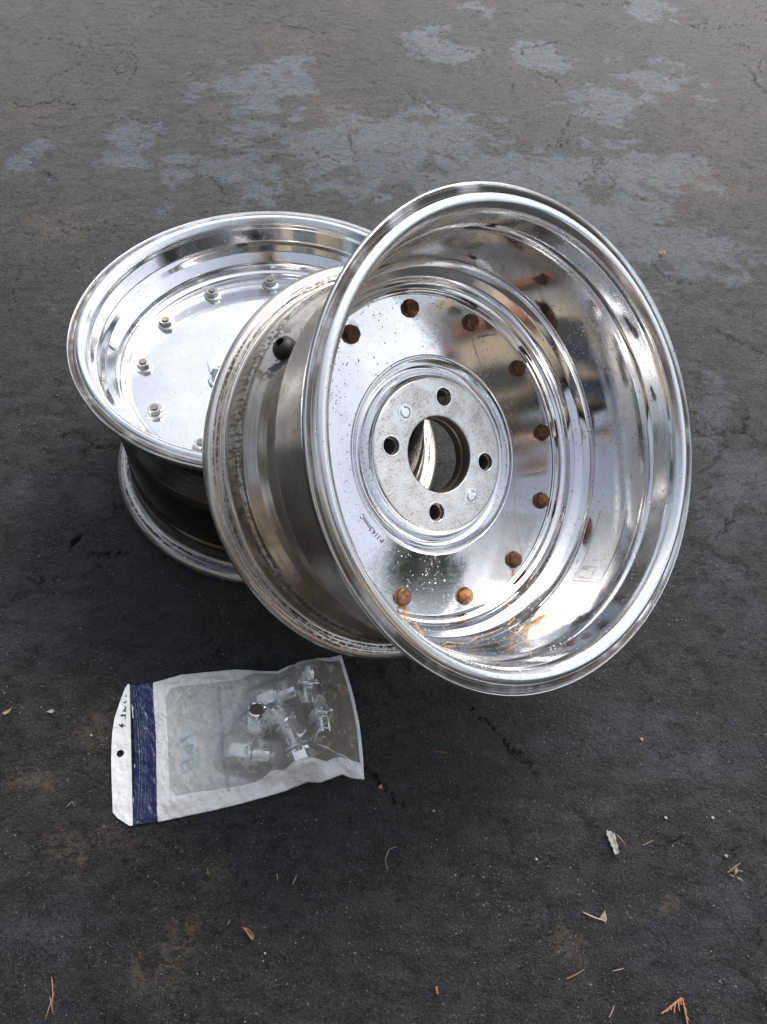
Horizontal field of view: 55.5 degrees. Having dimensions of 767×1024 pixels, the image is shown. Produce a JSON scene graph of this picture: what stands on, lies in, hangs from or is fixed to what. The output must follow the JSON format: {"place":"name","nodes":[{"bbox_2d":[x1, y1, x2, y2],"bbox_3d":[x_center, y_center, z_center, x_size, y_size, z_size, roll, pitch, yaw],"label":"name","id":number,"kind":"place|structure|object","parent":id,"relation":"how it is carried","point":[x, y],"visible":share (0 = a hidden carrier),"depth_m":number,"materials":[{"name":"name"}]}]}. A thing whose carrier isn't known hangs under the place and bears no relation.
{"place":"outdoors","nodes":[
{"label":"outdoors","id":0,"kind":"place"},
{"bbox_2d":[0,0,766,1023],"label":"driveway","id":1,"kind":"structure","parent":0,"point":[102,608],"depth_m":0.83,"materials":[{"name":"black asphalt"}]},
{"bbox_2d":[44,976,54,1021],"bbox_3d":[-0.282,0.414,0.620,0.011,0.002,0.032,4,55,0],"label":"needle pair","id":2,"kind":"object","parent":1,"relation":"on","point":[51,1002],"visible":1,"depth_m":0.62},
{"bbox_2d":[111,655,363,825],"bbox_3d":[-0.151,0.217,0.742,0.252,0.041,0.148,-8,56,-9],"label":"parts bag","id":3,"kind":"object","parent":1,"relation":"on","point":[187,729],"visible":1,"depth_m":0.74,"materials":[{"name":"clear plastic"}]},
{"bbox_2d":[227,738,272,770],"bbox_3d":[-0.134,0.243,0.731,0.043,0.032,0.032,4,55,4],"label":"chrome lug nut","id":4,"kind":"object","parent":3,"relation":"in","point":[233,753],"visible":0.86,"depth_m":0.72,"materials":[{"name":"metal"}]},
{"bbox_2d":[240,701,271,741],"bbox_3d":[-0.129,0.213,0.742,0.032,0.043,0.032,12,38,6],"label":"chrome lug nut","id":5,"kind":"object","parent":3,"relation":"in","point":[254,712],"visible":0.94,"depth_m":0.73,"materials":[{"name":"metal"}]},
{"bbox_2d":[254,683,297,708],"bbox_3d":[-0.112,0.195,0.765,0.043,0.032,0.032,-21,58,-7],"label":"chrome lug nut","id":6,"kind":"object","parent":3,"relation":"in","point":[274,689],"visible":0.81,"depth_m":0.76,"materials":[{"name":"metal"}]},
{"bbox_2d":[269,704,308,737],"bbox_3d":[-0.099,0.217,0.749,0.043,0.032,0.032,40,61,9],"label":"chrome lug nut","id":7,"kind":"object","parent":3,"relation":"in","point":[296,723],"visible":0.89,"depth_m":0.74,"materials":[{"name":"metal"}]},
{"bbox_2d":[282,728,311,764],"bbox_3d":[-0.087,0.240,0.735,0.032,0.032,0.043,-19,63,-16],"label":"chrome lug nut","id":8,"kind":"object","parent":3,"relation":"in","point":[292,752],"visible":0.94,"depth_m":0.73,"materials":[{"name":"metal"}]},
{"bbox_2d":[294,664,322,707],"bbox_3d":[-0.080,0.185,0.774,0.032,0.032,0.043,-2,53,-4],"label":"chrome lug nut","id":9,"kind":"object","parent":3,"relation":"in","point":[308,677],"visible":0.91,"depth_m":0.77,"materials":[{"name":"metal"}]},
{"bbox_2d":[306,692,336,737],"bbox_3d":[-0.064,0.210,0.757,0.032,0.032,0.043,-8,53,-9],"label":"chrome lug nut","id":10,"kind":"object","parent":3,"relation":"in","point":[317,707],"visible":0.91,"depth_m":0.75,"materials":[{"name":"metal"}]},
{"bbox_2d":[243,927,253,939],"bbox_3d":[-0.121,0.377,0.652,0.012,0.004,0.010,4,55,0],"label":"dry leaf","id":11,"kind":"object","parent":1,"relation":"on","point":[249,933],"visible":1,"depth_m":0.65,"materials":[{"name":"brown plant"}]},
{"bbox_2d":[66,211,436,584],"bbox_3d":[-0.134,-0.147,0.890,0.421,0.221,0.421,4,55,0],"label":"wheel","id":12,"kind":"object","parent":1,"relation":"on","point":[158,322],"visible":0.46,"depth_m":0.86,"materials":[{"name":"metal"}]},
{"bbox_2d":[202,181,691,696],"bbox_3d":[0.068,-0.058,0.697,0.421,0.221,0.421,-40,109,-26],"label":"wheel","id":13,"kind":"object","parent":1,"relation":"on","point":[514,341],"visible":1,"depth_m":0.70,"materials":[{"name":"metal"}]},
{"bbox_2d":[583,911,606,921],"bbox_3d":[0.195,0.373,0.673,0.022,0.003,0.010,4,55,0],"label":"twig","id":14,"kind":"object","parent":1,"relation":"on","point":[603,917],"visible":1,"depth_m":0.67,"materials":[{"name":"wood"}]},
{"bbox_2d":[606,830,618,854],"bbox_3d":[0.223,0.322,0.710,0.011,0.004,0.023,4,55,0],"label":"weathered chip","id":15,"kind":"object","parent":1,"relation":"on","point":[612,838],"visible":1,"depth_m":0.71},
{"bbox_2d":[660,997,688,1023],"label":"cedar sprig","id":16,"kind":"object","parent":1,"relation":"on","point":[680,999],"visible":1,"depth_m":0.63,"materials":[{"name":"orange plant"}]},
{"bbox_2d":[728,863,742,881],"bbox_3d":[0.340,0.344,0.701,0.015,0.004,0.016,27,58,15],"label":"debris clump","id":17,"kind":"object","parent":1,"relation":"on","point":[735,870],"visible":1,"depth_m":0.70,"materials":[{"name":"plant"}]},
{"bbox_2d":[0,0,766,1022],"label":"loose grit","id":18,"kind":"object","parent":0,"point":[434,484],"visible":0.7,"depth_m":1.04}
]}

